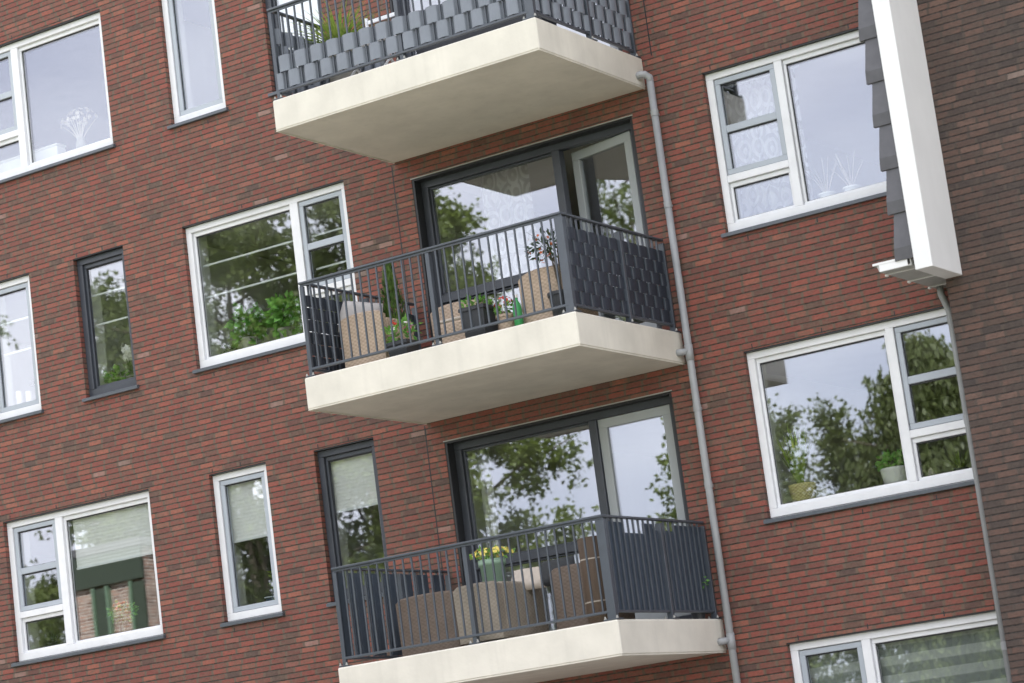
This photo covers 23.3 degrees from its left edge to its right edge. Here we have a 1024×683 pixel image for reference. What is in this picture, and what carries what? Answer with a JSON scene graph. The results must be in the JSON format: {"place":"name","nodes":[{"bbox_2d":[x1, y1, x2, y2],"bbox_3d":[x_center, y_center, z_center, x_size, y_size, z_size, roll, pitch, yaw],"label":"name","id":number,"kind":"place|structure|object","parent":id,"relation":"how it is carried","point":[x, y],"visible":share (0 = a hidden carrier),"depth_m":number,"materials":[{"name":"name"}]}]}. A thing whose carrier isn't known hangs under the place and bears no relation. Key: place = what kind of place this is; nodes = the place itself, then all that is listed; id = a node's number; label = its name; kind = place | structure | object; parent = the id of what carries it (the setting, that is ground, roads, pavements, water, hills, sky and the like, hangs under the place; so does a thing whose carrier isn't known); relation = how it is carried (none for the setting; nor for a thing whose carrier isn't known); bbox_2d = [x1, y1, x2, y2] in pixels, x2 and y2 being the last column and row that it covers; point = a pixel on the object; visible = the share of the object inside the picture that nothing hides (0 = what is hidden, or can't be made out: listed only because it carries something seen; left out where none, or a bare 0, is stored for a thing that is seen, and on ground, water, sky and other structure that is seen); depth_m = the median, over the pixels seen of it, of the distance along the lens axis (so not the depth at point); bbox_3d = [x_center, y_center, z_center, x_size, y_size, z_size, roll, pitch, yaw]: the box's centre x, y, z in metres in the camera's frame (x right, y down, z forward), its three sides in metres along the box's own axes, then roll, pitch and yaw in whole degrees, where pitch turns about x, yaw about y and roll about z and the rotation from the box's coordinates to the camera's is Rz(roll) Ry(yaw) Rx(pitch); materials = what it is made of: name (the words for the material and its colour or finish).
{"place":"outdoors","nodes":[
{"label":"outdoors","id":0,"kind":"place"},
{"bbox_2d":[267,0,384,82],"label":"potted grass","id":1,"kind":"object","parent":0,"point":[334,31],"depth_m":25.98,"materials":[{"name":"green plant"}]},
{"bbox_2d":[412,0,556,54],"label":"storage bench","id":2,"kind":"object","parent":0,"point":[470,35],"visible":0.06,"depth_m":24.94,"materials":[{"name":"grey"}]},
{"label":"ground","id":3,"kind":"structure","parent":0,"visible":0},
{"bbox_2d":[0,0,997,682],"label":"apartment building","id":4,"kind":"structure","parent":3,"relation":"on","point":[572,418],"depth_m":26.54,"materials":[{"name":"red brick"}]},
{"bbox_2d":[0,316,30,356],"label":"pleated blind","id":5,"kind":"object","parent":4,"relation":"attached to","point":[9,322],"visible":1,"depth_m":30.02,"materials":[{"name":"white paint"}]},
{"bbox_2d":[16,391,22,403],"bbox_3d":[-5.953,0.738,30.012,0.098,0.292,0.098,-14,-12,30],"label":"pillar candle","id":6,"kind":"object","parent":4,"relation":"on","point":[19,399],"visible":0.73,"depth_m":30.00,"materials":[{"name":"white wax"}]},
{"bbox_2d":[0,273,43,423],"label":"window","id":7,"kind":"structure","parent":4,"relation":"in","point":[21,282],"depth_m":29.78,"materials":[{"name":"white paint"}]},
{"bbox_2d":[25,391,31,401],"bbox_3d":[-5.821,0.721,29.931,0.098,0.262,0.098,-14,-12,30],"label":"pillar candle","id":8,"kind":"object","parent":4,"relation":"on","point":[28,395],"visible":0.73,"depth_m":29.91,"materials":[{"name":"white wax"}]},
{"bbox_2d":[0,143,65,172],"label":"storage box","id":9,"kind":"object","parent":4,"relation":"on","point":[45,152],"visible":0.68,"depth_m":30.21,"materials":[{"name":"white plastic"}]},
{"bbox_2d":[43,629,62,645],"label":"potted plant","id":10,"kind":"object","parent":4,"relation":"on","point":[52,640],"visible":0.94,"depth_m":29.37,"materials":[{"name":"green plant"}]},
{"bbox_2d":[0,9,115,183],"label":"window","id":11,"kind":"structure","parent":4,"relation":"in","point":[14,50],"depth_m":30.08,"materials":[{"name":"white paint"}]},
{"bbox_2d":[60,107,97,148],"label":"dried flowers","id":12,"kind":"object","parent":4,"relation":"on","point":[80,142],"visible":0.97,"depth_m":29.93,"materials":[{"name":"white plant"}]},
{"bbox_2d":[4,489,165,670],"bbox_3d":[-4.982,2.776,28.915,2.330,1.864,0.195,-14,-12,30],"label":"window","id":13,"kind":"structure","parent":4,"relation":"in","point":[66,606],"depth_m":29.12,"materials":[{"name":"white paint"}]},
{"bbox_2d":[73,245,138,405],"bbox_3d":[-4.740,-0.199,29.092,0.843,1.864,0.195,-14,-12,30],"label":"window","id":14,"kind":"structure","parent":4,"relation":"in","point":[115,254],"depth_m":29.21,"materials":[{"name":"paint"}]},
{"bbox_2d":[92,277,127,326],"bbox_3d":[-4.721,-0.579,29.282,0.605,0.706,0.020,-14,-12,30],"label":"pleated blind","id":15,"kind":"object","parent":4,"relation":"attached to","point":[115,320],"visible":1,"depth_m":29.27,"materials":[{"name":"white fabric"}]},
{"bbox_2d":[73,504,152,569],"bbox_3d":[-4.620,2.242,28.883,1.244,0.645,0.030,-14,-12,30],"label":"pleated blind","id":16,"kind":"object","parent":4,"relation":"attached to","point":[113,536],"visible":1,"depth_m":28.89,"materials":[{"name":"white fabric"}]},
{"bbox_2d":[101,364,129,382],"bbox_3d":[-4.679,0.427,29.247,0.383,0.342,0.332,-14,-12,30],"label":"potted plant","id":17,"kind":"object","parent":4,"relation":"on","point":[107,376],"visible":0.77,"depth_m":29.24,"materials":[{"name":"green plant"}]},
{"bbox_2d":[105,598,139,631],"bbox_3d":[-4.521,3.212,28.862,0.445,0.477,0.352,-14,-12,30],"label":"flower bouquet","id":18,"kind":"object","parent":4,"relation":"in","point":[121,609],"visible":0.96,"depth_m":28.85,"materials":[{"name":"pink plant"}]},
{"bbox_2d":[121,341,133,377],"bbox_3d":[-4.453,0.255,29.181,0.271,0.540,0.389,-16,-14,39],"label":"orchid","id":19,"kind":"object","parent":4,"relation":"on","point":[128,355],"visible":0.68,"depth_m":29.15,"materials":[{"name":"white plant"}]},
{"bbox_2d":[162,0,228,131],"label":"window","id":20,"kind":"structure","parent":4,"relation":"in","point":[182,115],"depth_m":28.85,"materials":[{"name":"white paint"}]},
{"bbox_2d":[220,343,237,353],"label":"potted plant","id":21,"kind":"object","parent":4,"relation":"on","point":[227,346],"visible":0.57,"depth_m":28.40,"materials":[{"name":"green plant"}]},
{"bbox_2d":[224,301,267,348],"bbox_3d":[-2.992,-0.159,28.279,0.581,0.636,0.480,-14,-12,30],"label":"potted plant","id":22,"kind":"object","parent":4,"relation":"on","point":[255,329],"visible":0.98,"depth_m":28.22,"materials":[{"name":"green plant"}]},
{"bbox_2d":[209,462,284,631],"bbox_3d":[-2.945,2.277,27.704,0.877,1.864,0.195,-14,-12,30],"label":"window","id":23,"kind":"structure","parent":4,"relation":"in","point":[237,614],"depth_m":27.78,"materials":[{"name":"white paint"}]},
{"bbox_2d":[228,479,267,542],"bbox_3d":[-2.940,1.866,27.880,0.649,0.718,0.030,-14,-12,30],"label":"pleated blind","id":24,"kind":"object","parent":4,"relation":"attached to","point":[247,511],"visible":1,"depth_m":27.89,"materials":[{"name":"white fabric"}]},
{"bbox_2d":[201,237,296,298],"bbox_3d":[-2.978,-0.991,28.244,1.395,0.736,0.020,-14,-12,30],"label":"pleated blind","id":25,"kind":"object","parent":4,"relation":"attached to","point":[246,254],"visible":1,"depth_m":28.23,"materials":[{"name":"white fabric"}]},
{"bbox_2d":[264,595,274,600],"bbox_3d":[-2.597,2.908,27.711,0.280,0.148,0.180,-14,-12,30],"label":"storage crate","id":26,"kind":"object","parent":4,"relation":"on","point":[268,598],"visible":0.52,"depth_m":27.68,"materials":[{"name":"grey plastic"}]},
{"bbox_2d":[266,571,273,593],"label":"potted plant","id":27,"kind":"object","parent":4,"relation":"on","point":[271,581],"visible":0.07,"depth_m":27.90,"materials":[{"name":"green plant"}]},
{"bbox_2d":[182,180,357,375],"bbox_3d":[-2.695,-0.700,27.876,2.370,1.864,0.195,-14,-12,30],"label":"window","id":28,"kind":"structure","parent":4,"relation":"in","point":[297,203],"depth_m":27.84,"materials":[{"name":"white paint"}]},
{"bbox_2d":[261,290,302,339],"bbox_3d":[-2.576,-0.266,28.013,0.533,0.639,0.511,-7,-11,-4],"label":"potted plant","id":29,"kind":"object","parent":4,"relation":"on","point":[291,324],"visible":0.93,"depth_m":27.94,"materials":[{"name":"green plant"}]},
{"bbox_2d":[265,0,324,96],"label":"window","id":30,"kind":"structure","parent":4,"relation":"in","point":[269,3],"depth_m":28.24,"materials":[{"name":"paint"}]},
{"bbox_2d":[277,0,321,49],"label":"pleated blind","id":31,"kind":"object","parent":4,"relation":"attached to","point":[306,7],"visible":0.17,"depth_m":28.15,"materials":[{"name":"white fabric"}]},
{"bbox_2d":[275,28,380,93],"bbox_3d":[-1.888,-2.802,26.311,0.055,0.682,1.945,-14,-12,30],"label":"privacy screen","id":32,"kind":"object","parent":4,"relation":"attached to","point":[302,43],"visible":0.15,"depth_m":25.82,"materials":[{"name":"grey plastic"}]},
{"bbox_2d":[311,209,345,269],"bbox_3d":[-2.003,-1.220,27.664,0.550,0.756,0.020,-14,-12,30],"label":"pleated blind","id":33,"kind":"object","parent":4,"relation":"attached to","point":[333,264],"visible":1,"depth_m":27.66,"materials":[{"name":"white fabric"}]},
{"bbox_2d":[314,437,388,606],"bbox_3d":[-1.704,1.973,26.966,0.876,1.864,0.195,-14,-12,30],"label":"window","id":34,"kind":"structure","parent":4,"relation":"in","point":[328,455],"depth_m":27.14,"materials":[{"name":"paint"}]},
{"bbox_2d":[331,453,377,512],"bbox_3d":[-1.705,1.518,27.151,0.629,0.628,0.030,-14,-12,30],"label":"pleated blind","id":35,"kind":"object","parent":4,"relation":"attached to","point":[354,484],"visible":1,"depth_m":27.16,"materials":[{"name":"white fabric"}]},
{"bbox_2d":[305,295,416,370],"bbox_3d":[-1.521,-0.011,25.776,0.022,0.750,1.985,-14,-12,30],"label":"privacy screen","id":36,"kind":"object","parent":4,"relation":"attached to","point":[317,314],"visible":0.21,"depth_m":25.19,"materials":[{"name":"plastic"}]},
{"bbox_2d":[345,12,395,75],"bbox_3d":[-1.417,-3.013,25.259,0.470,0.790,0.509,-14,-12,30],"label":"folding chair","id":37,"kind":"object","parent":4,"relation":"on","point":[367,22],"visible":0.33,"depth_m":25.46,"materials":[{"name":"white paint"}]},
{"bbox_2d":[341,310,413,367],"bbox_3d":[-1.357,0.020,25.059,0.500,0.580,0.640,-14,-12,30],"label":"wicker armchair","id":38,"kind":"object","parent":4,"relation":"on","point":[362,334],"visible":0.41,"depth_m":24.79,"materials":[{"name":"beige wicker"}]},
{"bbox_2d":[338,301,382,331],"bbox_3d":[-1.538,-0.240,25.212,0.489,0.427,0.160,-10,-11,12],"label":"cushion","id":39,"kind":"object","parent":38,"relation":"on","point":[350,306],"visible":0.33,"depth_m":25.19,"materials":[{"name":"grey fabric"}]},
{"bbox_2d":[337,573,444,656],"bbox_3d":[-1.174,2.771,25.180,0.008,0.830,1.915,-14,-12,30],"label":"privacy screen","id":40,"kind":"object","parent":4,"relation":"attached to","point":[377,607],"visible":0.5,"depth_m":24.87,"materials":[{"name":"grey plastic"}]},
{"bbox_2d":[380,263,414,333],"bbox_3d":[-1.216,-0.243,25.449,0.385,1.204,0.380,-5,-11,-15],"label":"potted conifer","id":41,"kind":"object","parent":4,"relation":"on","point":[391,287],"visible":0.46,"depth_m":25.44,"materials":[{"name":"plant"}]},
{"bbox_2d":[277,0,524,89],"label":"privacy screen","id":42,"kind":"object","parent":4,"relation":"attached to","point":[494,11],"visible":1,"depth_m":24.71,"materials":[{"name":"grey plastic"}]},
{"bbox_2d":[381,313,423,356],"bbox_3d":[-1.081,-0.048,24.561,0.457,0.457,0.366,-9,-11,7],"label":"flower pot","id":43,"kind":"object","parent":4,"relation":"on","point":[406,340],"visible":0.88,"depth_m":24.50,"materials":[{"name":"plant"}]},
{"bbox_2d":[396,590,467,656],"bbox_3d":[-0.681,2.796,24.522,0.680,0.600,0.680,-14,-12,30],"label":"wicker armchair","id":44,"kind":"object","parent":4,"relation":"on","point":[432,625],"visible":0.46,"depth_m":24.23,"materials":[{"name":"wicker"}]},
{"bbox_2d":[430,299,482,343],"bbox_3d":[-0.431,-0.047,25.554,0.580,0.660,0.620,-13,-12,26],"label":"wicker armchair","id":45,"kind":"object","parent":4,"relation":"on","point":[447,310],"visible":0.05,"depth_m":25.35,"materials":[{"name":"beige wicker"}]},
{"bbox_2d":[440,310,505,343],"bbox_3d":[-0.336,-0.091,24.643,0.650,0.320,0.470,-14,-12,30],"label":"wicker stool","id":46,"kind":"object","parent":4,"relation":"on","point":[457,323],"visible":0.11,"depth_m":24.53,"materials":[{"name":"wicker"}]},
{"bbox_2d":[458,294,497,337],"bbox_3d":[-0.322,-0.243,24.109,0.442,0.474,0.338,-14,-12,30],"label":"planter","id":47,"kind":"object","parent":4,"relation":"on","point":[474,314],"visible":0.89,"depth_m":24.01,"materials":[{"name":"plastic"}]},
{"bbox_2d":[476,448,499,556],"bbox_3d":[-0.187,2.208,26.525,0.270,2.277,0.045,-14,-12,30],"label":"net curtain","id":48,"kind":"object","parent":4,"relation":"hanging from","point":[487,491],"depth_m":26.63,"materials":[{"name":"white fabric"}]},
{"bbox_2d":[469,545,515,581],"bbox_3d":[-0.153,2.527,24.674,0.530,1.046,0.415,-14,-12,30],"label":"planter","id":49,"kind":"object","parent":4,"relation":"on","point":[497,565],"visible":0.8,"depth_m":24.62,"materials":[{"name":"ceramic"}]},
{"bbox_2d":[453,581,548,644],"bbox_3d":[-0.108,2.645,24.088,0.500,0.585,0.940,-14,-12,30],"label":"wicker armchair","id":50,"kind":"object","parent":4,"relation":"on","point":[512,610],"visible":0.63,"depth_m":23.78,"materials":[{"name":"brown wicker"},{"name":"dark cloth"}]},
{"bbox_2d":[511,566,545,589],"bbox_3d":[0.175,2.311,24.162,0.389,0.220,0.169,-11,-11,18],"label":"cushion","id":51,"kind":"object","parent":50,"relation":"on","point":[527,578],"visible":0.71,"depth_m":24.10,"materials":[{"name":"fabric"}]},
{"bbox_2d":[493,296,514,329],"bbox_3d":[-0.070,-0.249,24.016,0.224,0.387,0.226,-14,-12,30],"label":"flower pot","id":52,"kind":"object","parent":4,"relation":"on","point":[502,316],"visible":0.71,"depth_m":23.96,"materials":[{"name":"beige ceramic"}]},
{"bbox_2d":[389,0,622,58],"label":"balcony door","id":53,"kind":"structure","parent":4,"relation":"in","point":[407,2],"depth_m":27.31,"materials":[{"name":"paint"}]},
{"bbox_2d":[480,164,540,320],"bbox_3d":[0.035,-0.837,26.725,0.700,2.427,0.088,-14,-12,30],"label":"net curtain","id":54,"kind":"object","parent":4,"relation":"hanging from","point":[507,196],"visible":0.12,"depth_m":26.81,"materials":[{"name":"white fabric"}]},
{"bbox_2d":[513,294,523,325],"bbox_3d":[0.055,-0.274,23.906,0.088,0.361,0.088,-14,-12,30],"label":"plastic bottle","id":55,"kind":"object","parent":4,"relation":"on","point":[519,313],"visible":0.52,"depth_m":23.87,"materials":[{"name":"green plastic"}]},
{"bbox_2d":[410,115,661,343],"bbox_3d":[0.338,-0.872,26.213,2.785,2.376,0.467,-14,-12,30],"label":"balcony door","id":56,"kind":"structure","parent":4,"relation":"in","point":[620,132],"depth_m":26.25,"materials":[{"name":"paint"}]},
{"bbox_2d":[524,227,565,316],"bbox_3d":[0.363,-0.681,23.710,0.477,1.004,0.380,-14,-12,30],"label":"flowering shrub","id":57,"kind":"object","parent":4,"relation":"on","point":[556,299],"visible":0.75,"depth_m":23.65,"materials":[{"name":"green plant"}]},
{"bbox_2d":[518,266,598,323],"bbox_3d":[0.444,-0.405,24.045,0.530,0.570,0.620,-14,-12,30],"label":"wicker armchair","id":58,"kind":"object","parent":4,"relation":"on","point":[536,290],"visible":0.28,"depth_m":23.83,"materials":[{"name":"beige wicker"}]},
{"bbox_2d":[443,390,691,618],"bbox_3d":[0.657,1.944,25.589,2.785,2.376,0.272,-14,-12,30],"label":"balcony door","id":59,"kind":"structure","parent":4,"relation":"in","point":[600,420],"depth_m":25.59,"materials":[{"name":"paint"}]},
{"bbox_2d":[535,0,631,48],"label":"privacy screen","id":60,"kind":"object","parent":4,"relation":"attached to","point":[596,22],"visible":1,"depth_m":24.99,"materials":[{"name":"grey plastic"}]},
{"bbox_2d":[549,563,634,629],"bbox_3d":[0.767,2.465,23.895,0.560,0.640,0.640,-14,-12,30],"label":"wicker armchair","id":61,"kind":"object","parent":4,"relation":"on","point":[567,597],"visible":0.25,"depth_m":23.68,"materials":[{"name":"wicker"}]},
{"bbox_2d":[541,555,574,586],"bbox_3d":[0.442,2.226,24.005,0.432,0.255,0.156,-16,-14,38],"label":"cushion","id":62,"kind":"object","parent":61,"relation":"on","point":[545,570],"visible":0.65,"depth_m":23.99,"materials":[{"name":"fabric"}]},
{"bbox_2d":[577,535,620,623],"bbox_3d":[0.812,2.228,23.148,0.313,0.810,0.313,-14,-12,30],"label":"reed screen","id":63,"kind":"object","parent":4,"relation":"on","point":[594,580],"visible":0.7,"depth_m":23.03,"materials":[{"name":"brown reed"}]},
{"bbox_2d":[567,227,670,322],"bbox_3d":[1.044,-0.642,24.251,0.022,0.754,1.985,-14,-12,30],"label":"privacy screen","id":64,"kind":"object","parent":4,"relation":"attached to","point":[613,277],"visible":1,"depth_m":24.19,"materials":[{"name":"plastic"}]},
{"bbox_2d":[608,521,711,609],"bbox_3d":[1.391,2.153,23.715,0.008,0.830,2.013,-14,-12,30],"label":"privacy screen","id":65,"kind":"object","parent":4,"relation":"attached to","point":[651,568],"visible":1,"depth_m":23.66,"materials":[{"name":"grey plastic"}]},
{"bbox_2d":[691,576,708,618],"bbox_3d":[1.851,2.511,24.439,0.270,0.476,0.196,-14,-12,30],"label":"plant","id":66,"kind":"object","parent":4,"relation":"on","point":[698,615],"visible":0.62,"depth_m":24.38,"materials":[{"name":"green plant"}]},
{"bbox_2d":[724,65,813,217],"bbox_3d":[2.630,-1.940,25.185,0.880,1.577,0.087,-14,-12,30],"label":"net curtain","id":67,"kind":"object","parent":4,"relation":"hanging from","point":[754,98],"visible":0.48,"depth_m":25.25,"materials":[{"name":"white fabric"}]},
{"bbox_2d":[702,24,885,239],"bbox_3d":[3.028,-2.104,24.474,2.362,1.864,0.195,-14,-12,30],"label":"window","id":68,"kind":"structure","parent":4,"relation":"in","point":[790,163],"depth_m":24.74,"materials":[{"name":"white paint"}]},
{"bbox_2d":[775,424,815,501],"bbox_3d":[2.825,1.222,24.484,0.429,0.841,0.545,-4,-11,-16],"label":"basket plant","id":69,"kind":"object","parent":4,"relation":"on","point":[800,489],"visible":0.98,"depth_m":24.41,"materials":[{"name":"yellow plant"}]},
{"bbox_2d":[815,487,828,496],"bbox_3d":[3.039,1.511,24.288,0.130,0.150,0.012,-14,-12,30],"label":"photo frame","id":70,"kind":"object","parent":4,"relation":"on","point":[820,492],"visible":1,"depth_m":24.29,"materials":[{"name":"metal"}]},
{"bbox_2d":[809,159,836,197],"bbox_3d":[3.099,-1.587,24.654,0.372,0.507,0.184,-14,-12,30],"label":"twig pot","id":71,"kind":"object","parent":4,"relation":"on","point":[827,192],"visible":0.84,"depth_m":24.63,"materials":[{"name":"white ceramic"}]},
{"bbox_2d":[807,641,861,682],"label":"window pane","id":72,"kind":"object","parent":4,"relation":"attached to","point":[841,667],"visible":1,"depth_m":24.00,"materials":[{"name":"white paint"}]},
{"bbox_2d":[831,150,862,191],"bbox_3d":[3.324,-1.642,24.514,0.331,0.504,0.183,-9,-11,9],"label":"twig pot","id":73,"kind":"object","parent":4,"relation":"on","point":[851,186],"visible":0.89,"depth_m":24.50,"materials":[{"name":"white ceramic"}]},
{"bbox_2d":[744,306,974,527],"bbox_3d":[3.398,0.721,23.933,2.364,1.864,0.195,-14,-12,30],"label":"window","id":74,"kind":"structure","parent":4,"relation":"in","point":[912,432],"depth_m":23.84,"materials":[{"name":"white paint"}]},
{"bbox_2d":[873,448,906,483],"bbox_3d":[3.693,1.230,23.977,0.406,0.415,0.314,-14,-12,30],"label":"potted plant","id":75,"kind":"object","parent":4,"relation":"on","point":[892,473],"visible":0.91,"depth_m":23.90,"materials":[{"name":"green plant"}]},
{"bbox_2d":[787,610,997,682],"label":"window","id":76,"kind":"structure","parent":4,"relation":"in","point":[868,640],"depth_m":23.68,"materials":[{"name":"white paint"}]},
{"bbox_2d":[928,467,934,475],"bbox_3d":[4.015,1.281,23.756,0.068,0.150,0.070,-14,-12,30],"label":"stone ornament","id":77,"kind":"object","parent":4,"relation":"on","point":[930,471],"visible":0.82,"depth_m":23.74,"materials":[{"name":"beige stone"}]},
{"bbox_2d":[878,626,1006,682],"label":"striped blind","id":78,"kind":"object","parent":4,"relation":"attached to","point":[973,656],"visible":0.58,"depth_m":23.41,"materials":[{"name":"beige fabric"}]},
{"bbox_2d":[936,446,970,470],"bbox_3d":[4.301,1.134,23.630,0.478,0.316,0.474,-14,-12,30],"label":"potted plant","id":79,"kind":"object","parent":4,"relation":"on","point":[960,465],"visible":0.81,"depth_m":23.60,"materials":[{"name":"green plant"}]},
{"bbox_2d":[858,0,1023,682],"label":"neighbouring house","id":80,"kind":"structure","parent":3,"relation":"on","point":[945,78],"depth_m":22.57,"materials":[{"name":"brown brick"}]}
]}

